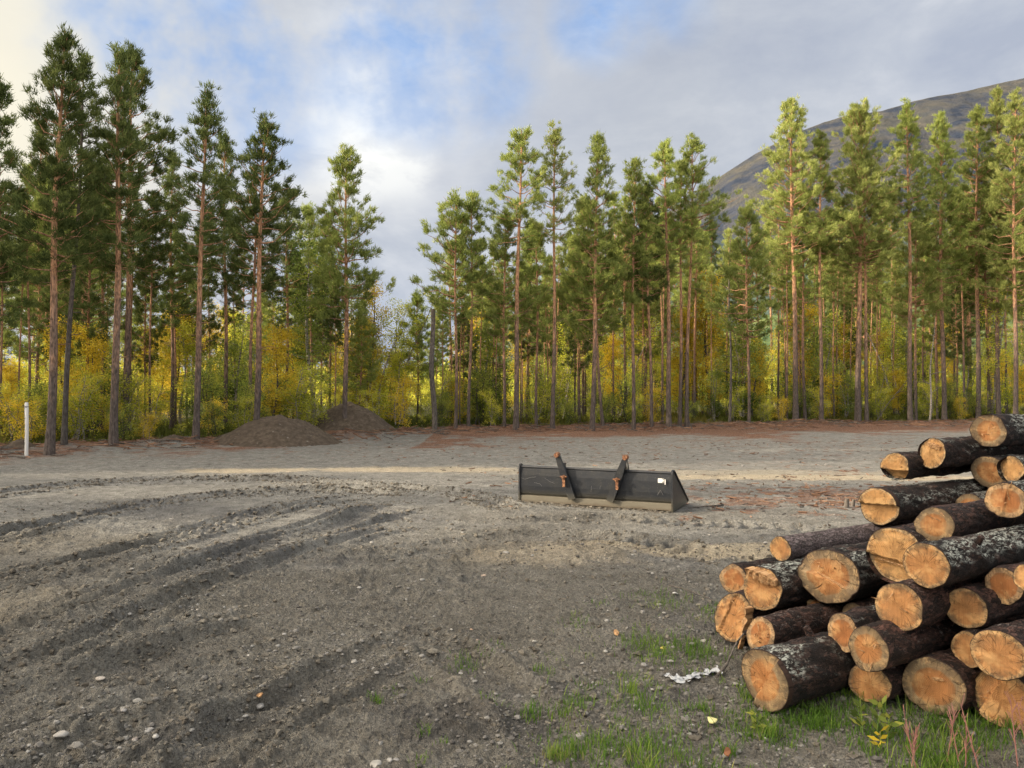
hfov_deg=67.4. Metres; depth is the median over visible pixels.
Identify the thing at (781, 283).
pine tree
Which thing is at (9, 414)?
birch tree
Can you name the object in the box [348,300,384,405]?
pine tree
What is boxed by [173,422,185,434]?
birch tree
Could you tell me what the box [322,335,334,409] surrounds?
pine tree
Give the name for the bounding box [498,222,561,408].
pine tree
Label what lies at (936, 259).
pine tree
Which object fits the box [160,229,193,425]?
pine tree
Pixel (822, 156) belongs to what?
pine tree
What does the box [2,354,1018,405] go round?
distant thicket
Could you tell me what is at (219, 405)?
birch tree
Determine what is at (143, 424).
birch tree
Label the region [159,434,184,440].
soil clod
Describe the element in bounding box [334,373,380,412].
birch tree
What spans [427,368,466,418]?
sapling
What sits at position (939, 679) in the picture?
log
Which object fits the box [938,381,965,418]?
sapling
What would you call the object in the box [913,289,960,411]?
pine tree
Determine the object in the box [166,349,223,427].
sapling
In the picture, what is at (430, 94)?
sky
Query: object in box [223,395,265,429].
birch tree
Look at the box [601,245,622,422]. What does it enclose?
pine tree
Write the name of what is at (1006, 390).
birch tree
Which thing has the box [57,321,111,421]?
birch tree
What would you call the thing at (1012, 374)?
birch tree
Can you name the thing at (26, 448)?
marker post
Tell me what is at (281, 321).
pine tree
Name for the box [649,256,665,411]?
pine tree
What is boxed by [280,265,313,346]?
pine tree
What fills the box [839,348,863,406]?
sapling
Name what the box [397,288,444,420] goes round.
pine tree
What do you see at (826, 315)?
pine tree
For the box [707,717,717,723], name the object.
fallen leaf
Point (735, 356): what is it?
sapling
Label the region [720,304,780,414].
sapling
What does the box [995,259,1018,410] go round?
pine tree
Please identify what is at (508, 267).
pine tree
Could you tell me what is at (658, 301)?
pine tree
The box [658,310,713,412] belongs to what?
birch tree
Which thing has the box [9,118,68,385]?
pine tree
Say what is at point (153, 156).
pine tree
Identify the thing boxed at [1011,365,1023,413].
birch tree
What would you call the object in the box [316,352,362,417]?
birch tree
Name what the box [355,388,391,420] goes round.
birch tree
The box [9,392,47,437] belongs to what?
birch tree
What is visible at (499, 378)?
sapling
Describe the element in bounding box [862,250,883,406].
pine tree
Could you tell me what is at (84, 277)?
pine tree
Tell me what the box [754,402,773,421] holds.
birch tree
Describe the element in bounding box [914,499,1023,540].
log
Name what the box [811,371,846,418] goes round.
birch tree
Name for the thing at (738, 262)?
pine tree
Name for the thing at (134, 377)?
birch tree
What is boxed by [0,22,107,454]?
pine tree
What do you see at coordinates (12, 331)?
pine tree
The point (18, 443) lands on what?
soil clod
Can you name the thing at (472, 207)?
pine tree
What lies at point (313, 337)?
pine tree
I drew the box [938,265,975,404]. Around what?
pine tree
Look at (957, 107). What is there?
mountain
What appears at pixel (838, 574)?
log
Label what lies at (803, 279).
pine tree
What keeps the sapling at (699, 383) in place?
on the ground at (366, 732)
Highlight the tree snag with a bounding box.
[429,309,437,429]
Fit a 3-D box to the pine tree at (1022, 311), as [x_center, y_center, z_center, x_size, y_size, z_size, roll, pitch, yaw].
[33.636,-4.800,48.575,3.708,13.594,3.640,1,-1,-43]
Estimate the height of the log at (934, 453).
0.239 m
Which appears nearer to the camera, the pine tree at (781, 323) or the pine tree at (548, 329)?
the pine tree at (548, 329)
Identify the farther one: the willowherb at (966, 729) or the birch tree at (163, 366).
the birch tree at (163, 366)
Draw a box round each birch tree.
[0,339,15,388]
[0,378,41,439]
[0,390,56,441]
[0,397,18,440]
[2,354,31,413]
[2,363,36,429]
[6,355,40,412]
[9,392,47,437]
[20,368,62,428]
[21,340,62,408]
[25,357,85,427]
[31,389,70,439]
[34,314,84,432]
[38,364,109,438]
[56,369,110,439]
[56,404,88,438]
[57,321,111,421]
[62,322,122,420]
[63,321,110,436]
[94,400,128,435]
[97,309,143,414]
[97,361,154,421]
[97,372,157,430]
[106,307,165,418]
[120,380,174,433]
[129,411,163,438]
[131,322,169,413]
[133,333,170,420]
[146,315,214,427]
[147,303,195,412]
[151,372,188,417]
[155,328,182,413]
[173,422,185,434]
[201,342,231,420]
[201,393,228,434]
[202,301,241,417]
[202,318,221,382]
[206,304,268,409]
[214,311,265,411]
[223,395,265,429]
[242,296,289,401]
[252,377,284,416]
[254,320,300,415]
[271,345,295,417]
[272,324,320,418]
[272,360,330,426]
[282,327,319,412]
[286,381,332,423]
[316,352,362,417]
[320,322,342,404]
[326,333,348,404]
[328,392,355,405]
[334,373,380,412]
[338,279,395,411]
[341,317,369,395]
[353,303,412,418]
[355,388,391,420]
[368,285,443,418]
[368,332,405,409]
[370,366,423,426]
[374,349,407,421]
[380,329,424,420]
[384,348,415,416]
[402,346,435,418]
[413,367,458,422]
[417,414,425,425]
[424,380,441,407]
[437,378,462,419]
[441,376,474,422]
[445,326,473,402]
[465,311,494,411]
[476,390,501,425]
[494,385,513,417]
[502,330,540,409]
[519,349,556,413]
[519,383,557,422]
[523,364,576,419]
[542,314,591,416]
[563,336,600,411]
[569,340,602,395]
[580,315,641,415]
[580,346,610,401]
[586,404,603,422]
[598,332,635,416]
[601,321,623,395]
[603,314,662,417]
[618,314,652,402]
[626,314,676,406]
[626,395,645,422]
[631,328,665,401]
[637,379,665,421]
[649,303,708,412]
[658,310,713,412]
[659,339,706,412]
[660,355,683,413]
[665,342,706,412]
[672,266,739,416]
[692,349,729,416]
[697,317,734,402]
[719,338,736,409]
[722,384,747,420]
[728,374,756,415]
[739,335,773,415]
[751,346,775,408]
[752,366,767,416]
[753,337,782,402]
[753,392,776,415]
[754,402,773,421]
[762,404,775,421]
[766,326,791,406]
[766,350,791,405]
[771,300,823,402]
[772,379,809,413]
[772,393,791,420]
[789,308,839,404]
[806,386,833,417]
[810,402,830,419]
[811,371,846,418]
[826,313,861,404]
[843,373,876,411]
[849,308,921,413]
[851,342,872,400]
[861,340,884,400]
[862,372,900,410]
[868,327,904,407]
[868,359,893,415]
[868,387,894,418]
[887,368,906,415]
[894,324,940,413]
[899,333,928,393]
[904,323,949,404]
[913,380,941,417]
[917,345,958,412]
[917,380,941,417]
[920,327,948,385]
[927,324,961,407]
[949,341,993,414]
[951,394,969,419]
[954,405,967,419]
[971,279,1023,413]
[971,329,1007,398]
[972,374,986,406]
[981,331,1023,408]
[984,350,1013,400]
[992,343,1022,409]
[999,323,1023,376]
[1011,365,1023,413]
[1011,402,1023,413]
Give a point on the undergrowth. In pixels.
(164, 430)
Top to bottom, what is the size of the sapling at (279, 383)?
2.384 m
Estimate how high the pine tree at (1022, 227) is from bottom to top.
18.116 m
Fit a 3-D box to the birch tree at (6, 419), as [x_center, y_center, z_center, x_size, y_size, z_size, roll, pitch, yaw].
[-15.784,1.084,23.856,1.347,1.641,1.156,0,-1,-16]
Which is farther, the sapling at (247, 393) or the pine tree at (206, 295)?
the pine tree at (206, 295)
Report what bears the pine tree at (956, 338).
on the ground at (366, 732)
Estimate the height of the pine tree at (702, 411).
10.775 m
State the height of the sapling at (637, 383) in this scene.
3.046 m
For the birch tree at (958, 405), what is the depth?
42.52 m
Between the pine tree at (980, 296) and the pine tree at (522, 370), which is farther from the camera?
the pine tree at (980, 296)
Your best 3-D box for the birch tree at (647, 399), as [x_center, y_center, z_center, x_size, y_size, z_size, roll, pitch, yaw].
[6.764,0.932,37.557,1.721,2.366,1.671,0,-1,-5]
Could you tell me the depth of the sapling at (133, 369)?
30.02 m
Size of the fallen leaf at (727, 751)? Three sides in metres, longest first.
0.056 x 0.033 x 0.012 m
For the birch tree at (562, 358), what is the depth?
40.63 m
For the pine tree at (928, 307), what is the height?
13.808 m
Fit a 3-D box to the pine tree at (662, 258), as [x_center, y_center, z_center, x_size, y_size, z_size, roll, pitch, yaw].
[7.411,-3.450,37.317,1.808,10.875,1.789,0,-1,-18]
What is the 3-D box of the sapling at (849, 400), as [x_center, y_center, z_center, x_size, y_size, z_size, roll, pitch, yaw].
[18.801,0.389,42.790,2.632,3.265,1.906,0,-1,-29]
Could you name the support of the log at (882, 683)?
on the ground at (366, 732)
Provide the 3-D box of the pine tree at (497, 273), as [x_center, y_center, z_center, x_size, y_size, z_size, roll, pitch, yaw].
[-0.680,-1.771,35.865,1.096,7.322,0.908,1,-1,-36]
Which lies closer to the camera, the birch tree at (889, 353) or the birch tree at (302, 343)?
the birch tree at (302, 343)
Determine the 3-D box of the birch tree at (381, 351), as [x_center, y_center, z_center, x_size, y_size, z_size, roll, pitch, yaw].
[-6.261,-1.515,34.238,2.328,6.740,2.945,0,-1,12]
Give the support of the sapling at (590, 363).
on the ground at (366, 732)
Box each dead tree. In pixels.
[679,387,693,428]
[716,239,742,422]
[875,359,927,422]
[921,323,944,421]
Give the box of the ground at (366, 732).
[0,398,1023,767]
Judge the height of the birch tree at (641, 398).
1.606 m
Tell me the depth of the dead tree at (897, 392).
39.96 m
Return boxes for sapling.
[6,376,61,437]
[21,352,48,394]
[62,320,85,417]
[69,347,138,430]
[76,312,110,419]
[96,363,152,427]
[103,399,139,438]
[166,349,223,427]
[178,369,233,430]
[192,399,228,434]
[201,312,262,424]
[208,353,261,418]
[221,354,289,421]
[228,374,276,421]
[241,342,263,391]
[245,372,293,419]
[261,379,298,417]
[425,389,454,425]
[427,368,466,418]
[435,306,534,419]
[458,364,510,424]
[458,365,494,424]
[479,343,519,418]
[479,398,495,422]
[523,346,561,406]
[523,371,565,420]
[545,355,581,409]
[557,399,579,423]
[573,365,602,409]
[586,332,607,402]
[587,391,619,422]
[603,365,648,422]
[623,400,645,422]
[627,320,683,411]
[683,398,702,417]
[689,338,705,410]
[696,354,728,420]
[712,317,778,417]
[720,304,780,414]
[767,306,824,406]
[780,308,854,414]
[784,381,818,419]
[791,343,816,414]
[810,319,844,391]
[825,362,863,417]
[838,337,854,393]
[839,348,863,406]
[863,401,877,418]
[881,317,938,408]
[912,400,922,417]
[929,384,955,418]
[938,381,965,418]
[953,344,982,412]
[965,393,992,417]
[1004,330,1023,389]
[1018,326,1023,401]
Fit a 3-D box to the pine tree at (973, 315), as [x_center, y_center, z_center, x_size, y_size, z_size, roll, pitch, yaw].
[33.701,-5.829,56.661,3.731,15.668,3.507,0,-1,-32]
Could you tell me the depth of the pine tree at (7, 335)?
29.93 m
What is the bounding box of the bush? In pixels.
[2,359,26,431]
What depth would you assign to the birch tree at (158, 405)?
25.92 m
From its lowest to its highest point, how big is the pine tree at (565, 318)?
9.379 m
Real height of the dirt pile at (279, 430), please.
1.778 m
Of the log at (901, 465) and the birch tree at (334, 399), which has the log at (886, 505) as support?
the log at (901, 465)
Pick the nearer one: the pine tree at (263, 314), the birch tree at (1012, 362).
the pine tree at (263, 314)
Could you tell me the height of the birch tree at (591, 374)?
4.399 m
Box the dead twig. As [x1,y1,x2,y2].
[690,504,723,507]
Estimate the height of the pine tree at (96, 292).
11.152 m
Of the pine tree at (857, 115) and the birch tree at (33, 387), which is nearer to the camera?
the birch tree at (33, 387)
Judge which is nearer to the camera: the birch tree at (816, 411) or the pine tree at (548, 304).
the pine tree at (548, 304)
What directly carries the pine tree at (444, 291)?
on the ground at (366, 732)
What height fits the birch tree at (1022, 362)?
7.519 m
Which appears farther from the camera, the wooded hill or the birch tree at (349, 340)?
the wooded hill
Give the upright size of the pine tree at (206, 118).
11.184 m
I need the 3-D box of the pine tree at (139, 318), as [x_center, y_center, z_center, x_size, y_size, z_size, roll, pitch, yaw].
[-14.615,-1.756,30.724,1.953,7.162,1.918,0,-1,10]
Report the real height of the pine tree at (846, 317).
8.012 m
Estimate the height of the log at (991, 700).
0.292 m
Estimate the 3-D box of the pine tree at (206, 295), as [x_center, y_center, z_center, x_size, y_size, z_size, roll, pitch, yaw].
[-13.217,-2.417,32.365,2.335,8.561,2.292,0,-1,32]
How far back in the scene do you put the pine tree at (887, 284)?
50.66 m
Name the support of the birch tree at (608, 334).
on the ground at (366, 732)
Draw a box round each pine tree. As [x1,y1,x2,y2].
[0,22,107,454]
[0,72,39,328]
[0,187,21,434]
[0,189,81,385]
[0,214,27,348]
[0,283,19,364]
[3,237,41,429]
[6,210,49,370]
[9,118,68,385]
[10,161,50,406]
[21,222,90,428]
[31,177,58,417]
[36,48,112,444]
[36,186,112,349]
[42,170,104,291]
[57,190,125,436]
[64,204,103,413]
[70,160,97,328]
[79,197,149,372]
[81,41,153,445]
[84,39,192,433]
[84,157,115,431]
[88,197,123,352]
[111,183,154,425]
[120,254,169,417]
[121,270,161,412]
[134,189,173,426]
[147,149,196,427]
[158,294,181,415]
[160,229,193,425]
[162,241,210,422]
[165,79,241,439]
[175,227,229,364]
[185,129,252,427]
[188,282,214,410]
[193,210,223,403]
[216,162,283,411]
[217,108,307,420]
[218,255,246,412]
[220,241,256,387]
[246,291,276,367]
[252,298,272,372]
[256,183,315,417]
[261,266,284,366]
[272,282,303,417]
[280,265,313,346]
[282,200,340,418]
[290,294,323,411]
[302,141,396,418]
[308,287,338,414]
[309,289,327,388]
[311,210,351,408]
[315,302,329,411]
[315,321,328,367]
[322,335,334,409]
[323,285,344,406]
[328,316,344,396]
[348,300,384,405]
[348,316,367,404]
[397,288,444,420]
[409,188,480,428]
[410,331,427,394]
[424,305,454,389]
[435,303,454,422]
[440,247,458,413]
[441,253,458,418]
[447,190,493,426]
[447,307,478,419]
[448,323,473,371]
[453,277,468,424]
[469,271,481,417]
[470,255,490,396]
[473,280,499,351]
[475,205,543,426]
[475,270,508,354]
[478,285,490,357]
[478,320,492,362]
[481,247,506,419]
[482,124,547,429]
[486,269,506,422]
[491,289,508,420]
[491,310,511,359]
[497,260,514,373]
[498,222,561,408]
[506,221,564,424]
[510,266,545,420]
[511,272,533,417]
[519,275,529,421]
[522,260,535,415]
[529,118,582,429]
[529,254,566,406]
[530,316,558,396]
[535,304,552,400]
[540,275,556,399]
[545,231,601,397]
[547,244,566,414]
[550,191,641,425]
[556,288,572,388]
[561,130,628,430]
[561,286,599,421]
[562,236,585,417]
[564,243,576,348]
[566,209,593,414]
[568,268,585,422]
[574,267,598,415]
[586,292,615,362]
[587,253,608,410]
[587,268,602,416]
[601,190,627,377]
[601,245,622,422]
[602,271,622,414]
[603,230,630,369]
[606,156,667,428]
[612,193,637,419]
[618,212,679,411]
[618,220,631,390]
[622,180,674,426]
[627,245,670,327]
[628,248,657,414]
[635,136,703,427]
[648,230,671,413]
[649,208,679,422]
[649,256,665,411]
[658,132,741,426]
[659,158,708,426]
[662,249,690,357]
[670,220,715,322]
[672,279,690,405]
[675,284,708,415]
[679,220,711,417]
[682,215,709,414]
[684,252,704,415]
[692,221,734,346]
[693,245,709,414]
[698,229,720,414]
[700,287,732,350]
[701,312,729,398]
[702,263,721,417]
[703,201,785,422]
[715,228,741,417]
[720,248,734,299]
[730,247,750,412]
[730,285,744,414]
[731,236,744,361]
[732,252,755,383]
[733,272,751,394]
[743,94,856,420]
[745,220,772,416]
[754,211,788,407]
[763,197,788,414]
[765,246,791,385]
[769,240,798,414]
[771,185,836,418]
[773,215,799,419]
[774,250,818,375]
[785,287,811,405]
[794,127,853,419]
[800,263,835,342]
[805,217,826,413]
[806,256,838,338]
[811,229,836,412]
[817,96,922,420]
[817,221,846,384]
[821,252,844,415]
[825,203,851,418]
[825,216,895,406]
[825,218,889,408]
[833,261,854,411]
[834,295,862,411]
[835,144,899,421]
[841,259,862,414]
[853,284,884,372]
[862,199,896,406]
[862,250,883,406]
[867,252,888,413]
[872,295,890,362]
[873,213,952,419]
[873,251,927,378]
[881,97,944,419]
[881,199,904,409]
[883,244,903,368]
[884,259,901,412]
[907,230,930,375]
[912,109,978,418]
[912,223,935,415]
[912,261,931,411]
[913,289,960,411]
[920,209,949,418]
[926,216,937,410]
[930,256,985,414]
[938,201,956,404]
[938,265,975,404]
[942,103,1018,418]
[946,191,978,416]
[946,209,993,369]
[949,166,1021,413]
[949,204,993,382]
[953,249,983,360]
[954,184,974,405]
[957,238,980,411]
[965,86,1023,413]
[971,85,1021,413]
[972,266,1010,404]
[987,132,1023,338]
[994,198,1011,413]
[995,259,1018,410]
[1006,223,1023,399]
[1009,256,1023,336]
[1011,255,1023,326]
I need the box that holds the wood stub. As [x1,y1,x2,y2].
[844,498,848,507]
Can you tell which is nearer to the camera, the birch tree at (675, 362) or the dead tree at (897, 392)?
the dead tree at (897, 392)
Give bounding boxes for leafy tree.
[278,222,358,420]
[322,279,383,403]
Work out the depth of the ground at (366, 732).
6.19 m
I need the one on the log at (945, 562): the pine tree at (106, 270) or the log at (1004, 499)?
the log at (1004, 499)
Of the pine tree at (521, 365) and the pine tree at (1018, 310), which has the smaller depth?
the pine tree at (521, 365)
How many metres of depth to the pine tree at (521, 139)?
31.93 m
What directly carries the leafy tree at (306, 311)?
on the ground at (366, 732)
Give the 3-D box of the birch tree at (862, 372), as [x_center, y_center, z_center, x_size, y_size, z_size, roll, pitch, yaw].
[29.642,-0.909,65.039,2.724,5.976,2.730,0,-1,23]
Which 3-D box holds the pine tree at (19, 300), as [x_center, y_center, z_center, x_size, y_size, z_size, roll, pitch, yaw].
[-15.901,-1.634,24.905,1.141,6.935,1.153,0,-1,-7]
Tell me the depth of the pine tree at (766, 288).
44.23 m
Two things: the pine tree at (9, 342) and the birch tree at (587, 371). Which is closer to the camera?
the pine tree at (9, 342)
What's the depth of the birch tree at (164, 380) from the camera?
42.70 m
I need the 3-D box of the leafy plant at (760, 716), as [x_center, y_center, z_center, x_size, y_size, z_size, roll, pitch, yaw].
[1.165,1.603,3.664,0.101,0.104,0.071,0,-1,13]
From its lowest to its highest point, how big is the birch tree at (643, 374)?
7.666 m
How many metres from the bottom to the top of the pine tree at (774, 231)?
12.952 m
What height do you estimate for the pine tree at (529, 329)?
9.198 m
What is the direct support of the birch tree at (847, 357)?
on the ground at (366, 732)
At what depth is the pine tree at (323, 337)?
35.65 m
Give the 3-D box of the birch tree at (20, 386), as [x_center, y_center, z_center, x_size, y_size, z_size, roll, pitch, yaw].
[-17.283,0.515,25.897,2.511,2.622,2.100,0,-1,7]
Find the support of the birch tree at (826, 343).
on the ground at (366, 732)
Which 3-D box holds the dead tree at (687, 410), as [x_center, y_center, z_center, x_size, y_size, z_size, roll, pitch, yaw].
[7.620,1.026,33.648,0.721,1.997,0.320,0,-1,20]
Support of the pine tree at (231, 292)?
on the ground at (366, 732)
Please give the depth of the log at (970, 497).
5.70 m
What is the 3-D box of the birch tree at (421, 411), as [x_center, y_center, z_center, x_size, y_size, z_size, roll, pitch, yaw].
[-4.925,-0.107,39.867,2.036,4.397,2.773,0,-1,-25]
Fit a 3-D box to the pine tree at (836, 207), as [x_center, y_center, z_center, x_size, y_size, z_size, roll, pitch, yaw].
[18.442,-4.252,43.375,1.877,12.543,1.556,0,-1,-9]
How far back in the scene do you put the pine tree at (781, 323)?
46.99 m
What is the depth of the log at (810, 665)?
3.92 m
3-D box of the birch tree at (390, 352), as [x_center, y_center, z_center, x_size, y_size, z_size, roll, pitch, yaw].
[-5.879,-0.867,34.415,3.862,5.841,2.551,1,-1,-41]
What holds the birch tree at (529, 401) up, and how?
on the ground at (366, 732)
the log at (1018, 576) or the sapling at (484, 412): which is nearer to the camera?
the log at (1018, 576)
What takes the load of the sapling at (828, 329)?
on the ground at (366, 732)
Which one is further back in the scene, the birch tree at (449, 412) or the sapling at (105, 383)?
the birch tree at (449, 412)
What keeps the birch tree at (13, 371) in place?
on the ground at (366, 732)
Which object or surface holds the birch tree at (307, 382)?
on the ground at (366, 732)
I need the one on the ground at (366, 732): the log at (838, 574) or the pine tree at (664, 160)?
the pine tree at (664, 160)
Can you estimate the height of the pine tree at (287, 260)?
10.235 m
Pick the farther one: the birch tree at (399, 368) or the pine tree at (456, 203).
the birch tree at (399, 368)
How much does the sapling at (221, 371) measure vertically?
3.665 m
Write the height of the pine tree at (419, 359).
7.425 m
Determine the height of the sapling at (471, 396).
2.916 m
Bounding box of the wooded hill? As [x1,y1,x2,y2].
[279,286,1023,394]
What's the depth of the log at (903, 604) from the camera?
3.88 m
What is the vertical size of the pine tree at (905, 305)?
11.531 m
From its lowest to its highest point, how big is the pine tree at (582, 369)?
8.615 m
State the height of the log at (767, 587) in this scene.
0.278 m
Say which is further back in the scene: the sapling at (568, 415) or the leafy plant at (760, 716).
the sapling at (568, 415)
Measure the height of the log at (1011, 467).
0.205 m
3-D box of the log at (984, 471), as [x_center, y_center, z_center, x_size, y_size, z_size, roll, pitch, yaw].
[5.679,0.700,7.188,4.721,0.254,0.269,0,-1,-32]
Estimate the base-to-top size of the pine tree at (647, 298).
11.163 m
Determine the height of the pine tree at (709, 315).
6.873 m
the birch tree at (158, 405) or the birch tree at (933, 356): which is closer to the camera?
the birch tree at (158, 405)
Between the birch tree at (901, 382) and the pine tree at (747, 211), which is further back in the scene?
the birch tree at (901, 382)
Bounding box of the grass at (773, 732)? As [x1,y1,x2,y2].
[367,580,1023,767]
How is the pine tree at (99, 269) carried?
on the ground at (366, 732)
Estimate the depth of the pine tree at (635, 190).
33.61 m
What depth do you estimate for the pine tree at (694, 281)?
43.17 m
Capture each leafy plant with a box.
[746,709,766,729]
[850,697,867,734]
[868,694,903,739]
[868,725,888,745]
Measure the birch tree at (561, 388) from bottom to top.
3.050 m
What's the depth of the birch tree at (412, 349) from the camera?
35.77 m
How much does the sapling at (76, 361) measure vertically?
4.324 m
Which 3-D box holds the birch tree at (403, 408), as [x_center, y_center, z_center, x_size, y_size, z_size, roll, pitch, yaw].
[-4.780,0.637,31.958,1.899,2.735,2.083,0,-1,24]
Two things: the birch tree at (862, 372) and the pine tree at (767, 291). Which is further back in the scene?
the pine tree at (767, 291)
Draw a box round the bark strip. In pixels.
[715,632,743,677]
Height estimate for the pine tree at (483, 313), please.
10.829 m
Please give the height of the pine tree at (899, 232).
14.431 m
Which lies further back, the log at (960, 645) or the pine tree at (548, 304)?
the pine tree at (548, 304)
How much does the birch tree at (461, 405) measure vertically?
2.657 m
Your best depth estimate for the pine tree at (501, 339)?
41.67 m
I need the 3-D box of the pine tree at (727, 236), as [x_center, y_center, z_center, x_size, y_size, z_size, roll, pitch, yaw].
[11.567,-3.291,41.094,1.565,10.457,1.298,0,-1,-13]
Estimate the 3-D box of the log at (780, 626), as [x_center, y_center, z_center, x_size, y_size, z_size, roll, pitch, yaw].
[3.231,1.460,5.566,4.343,0.225,0.244,0,-1,-32]
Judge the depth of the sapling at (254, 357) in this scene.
35.43 m
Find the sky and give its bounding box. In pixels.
[0,0,1023,375]
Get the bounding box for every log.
[714,589,806,648]
[719,557,802,592]
[741,625,855,711]
[744,559,814,610]
[744,593,876,648]
[770,520,912,560]
[797,541,889,603]
[807,599,819,604]
[828,605,880,652]
[842,596,875,611]
[848,610,1023,671]
[848,648,949,702]
[858,478,987,525]
[866,523,927,582]
[872,575,985,631]
[880,451,970,479]
[902,648,980,715]
[903,524,1023,588]
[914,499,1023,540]
[918,436,1023,468]
[947,582,1023,628]
[951,613,1023,667]
[955,491,985,503]
[968,671,1023,730]
[969,414,1023,446]
[970,454,1023,487]
[970,618,1023,680]
[984,480,1023,517]
[984,561,1023,604]
[996,455,1023,480]
[1013,564,1023,589]
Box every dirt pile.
[212,414,341,446]
[311,401,396,431]
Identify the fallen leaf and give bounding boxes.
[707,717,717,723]
[724,747,730,756]
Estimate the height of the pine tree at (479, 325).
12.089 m
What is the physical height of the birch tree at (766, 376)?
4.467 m
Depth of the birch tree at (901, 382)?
46.08 m
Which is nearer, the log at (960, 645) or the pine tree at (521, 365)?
the log at (960, 645)
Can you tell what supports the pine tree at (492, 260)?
on the ground at (366, 732)
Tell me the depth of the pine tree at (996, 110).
42.64 m
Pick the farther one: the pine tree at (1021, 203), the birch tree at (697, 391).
the birch tree at (697, 391)
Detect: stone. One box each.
[53,730,68,737]
[95,676,105,680]
[144,727,153,732]
[256,703,263,708]
[370,760,381,767]
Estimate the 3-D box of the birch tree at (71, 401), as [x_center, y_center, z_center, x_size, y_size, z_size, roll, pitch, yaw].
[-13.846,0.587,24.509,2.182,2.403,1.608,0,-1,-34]
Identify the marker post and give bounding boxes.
[24,402,28,455]
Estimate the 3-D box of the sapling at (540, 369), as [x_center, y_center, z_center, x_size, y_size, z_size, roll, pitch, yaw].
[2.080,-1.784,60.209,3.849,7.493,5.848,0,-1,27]
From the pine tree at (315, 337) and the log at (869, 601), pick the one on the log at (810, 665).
the log at (869, 601)
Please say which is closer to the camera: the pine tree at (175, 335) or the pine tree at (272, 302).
the pine tree at (175, 335)
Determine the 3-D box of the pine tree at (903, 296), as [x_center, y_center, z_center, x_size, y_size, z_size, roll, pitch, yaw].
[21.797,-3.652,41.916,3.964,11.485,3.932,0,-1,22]
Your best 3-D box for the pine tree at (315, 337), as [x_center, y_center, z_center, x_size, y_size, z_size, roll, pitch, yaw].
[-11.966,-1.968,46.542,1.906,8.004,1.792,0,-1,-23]
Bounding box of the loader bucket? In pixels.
[518,452,688,512]
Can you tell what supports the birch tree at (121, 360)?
on the ground at (366, 732)
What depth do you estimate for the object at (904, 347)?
49.24 m
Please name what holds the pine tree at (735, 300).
on the ground at (366, 732)
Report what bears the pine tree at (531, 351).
on the ground at (366, 732)
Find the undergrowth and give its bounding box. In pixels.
[0,406,1021,443]
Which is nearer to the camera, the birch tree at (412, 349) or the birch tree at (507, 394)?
the birch tree at (412, 349)
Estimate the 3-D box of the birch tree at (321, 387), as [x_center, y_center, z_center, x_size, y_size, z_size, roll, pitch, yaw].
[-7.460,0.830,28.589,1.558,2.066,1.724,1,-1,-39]
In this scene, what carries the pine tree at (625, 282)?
on the ground at (366, 732)
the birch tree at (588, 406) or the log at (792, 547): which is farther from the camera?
the birch tree at (588, 406)
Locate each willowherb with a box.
[903,705,919,767]
[946,693,979,767]
[1004,691,1023,765]
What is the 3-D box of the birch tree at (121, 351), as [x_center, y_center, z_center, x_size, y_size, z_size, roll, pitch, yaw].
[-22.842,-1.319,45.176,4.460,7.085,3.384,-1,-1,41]
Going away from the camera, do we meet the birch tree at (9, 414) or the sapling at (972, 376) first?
the birch tree at (9, 414)
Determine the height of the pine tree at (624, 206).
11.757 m
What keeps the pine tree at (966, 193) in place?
on the ground at (366, 732)
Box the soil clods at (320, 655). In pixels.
[0,469,1023,767]
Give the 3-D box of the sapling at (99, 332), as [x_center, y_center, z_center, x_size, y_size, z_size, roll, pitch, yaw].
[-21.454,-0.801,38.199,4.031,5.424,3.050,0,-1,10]
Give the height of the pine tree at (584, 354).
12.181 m
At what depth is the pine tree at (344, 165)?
28.55 m
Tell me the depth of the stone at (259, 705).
3.99 m
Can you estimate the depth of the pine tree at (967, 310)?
45.97 m
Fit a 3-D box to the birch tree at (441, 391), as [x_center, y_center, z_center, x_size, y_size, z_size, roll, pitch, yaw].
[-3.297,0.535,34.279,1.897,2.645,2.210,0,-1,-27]
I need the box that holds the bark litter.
[0,417,974,525]
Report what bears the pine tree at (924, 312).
on the ground at (366, 732)
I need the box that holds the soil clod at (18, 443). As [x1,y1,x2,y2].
[2,439,35,448]
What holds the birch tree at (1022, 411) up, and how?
on the ground at (366, 732)
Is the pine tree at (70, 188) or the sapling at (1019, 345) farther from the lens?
the sapling at (1019, 345)
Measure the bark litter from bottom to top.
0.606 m
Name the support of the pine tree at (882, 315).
on the ground at (366, 732)
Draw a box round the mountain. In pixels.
[479,78,1023,359]
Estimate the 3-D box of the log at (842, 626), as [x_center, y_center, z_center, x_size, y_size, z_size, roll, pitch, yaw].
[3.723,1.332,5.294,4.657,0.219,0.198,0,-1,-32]
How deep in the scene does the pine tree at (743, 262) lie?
42.63 m
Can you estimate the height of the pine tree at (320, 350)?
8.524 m
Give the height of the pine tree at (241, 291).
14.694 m
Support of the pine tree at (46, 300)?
on the ground at (366, 732)
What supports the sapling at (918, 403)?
on the ground at (366, 732)
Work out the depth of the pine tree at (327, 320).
33.60 m
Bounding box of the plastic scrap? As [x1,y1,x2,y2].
[664,665,722,682]
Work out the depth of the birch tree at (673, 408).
47.29 m
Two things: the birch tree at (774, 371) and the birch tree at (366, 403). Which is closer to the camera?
the birch tree at (366, 403)
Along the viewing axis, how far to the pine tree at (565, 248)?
53.60 m

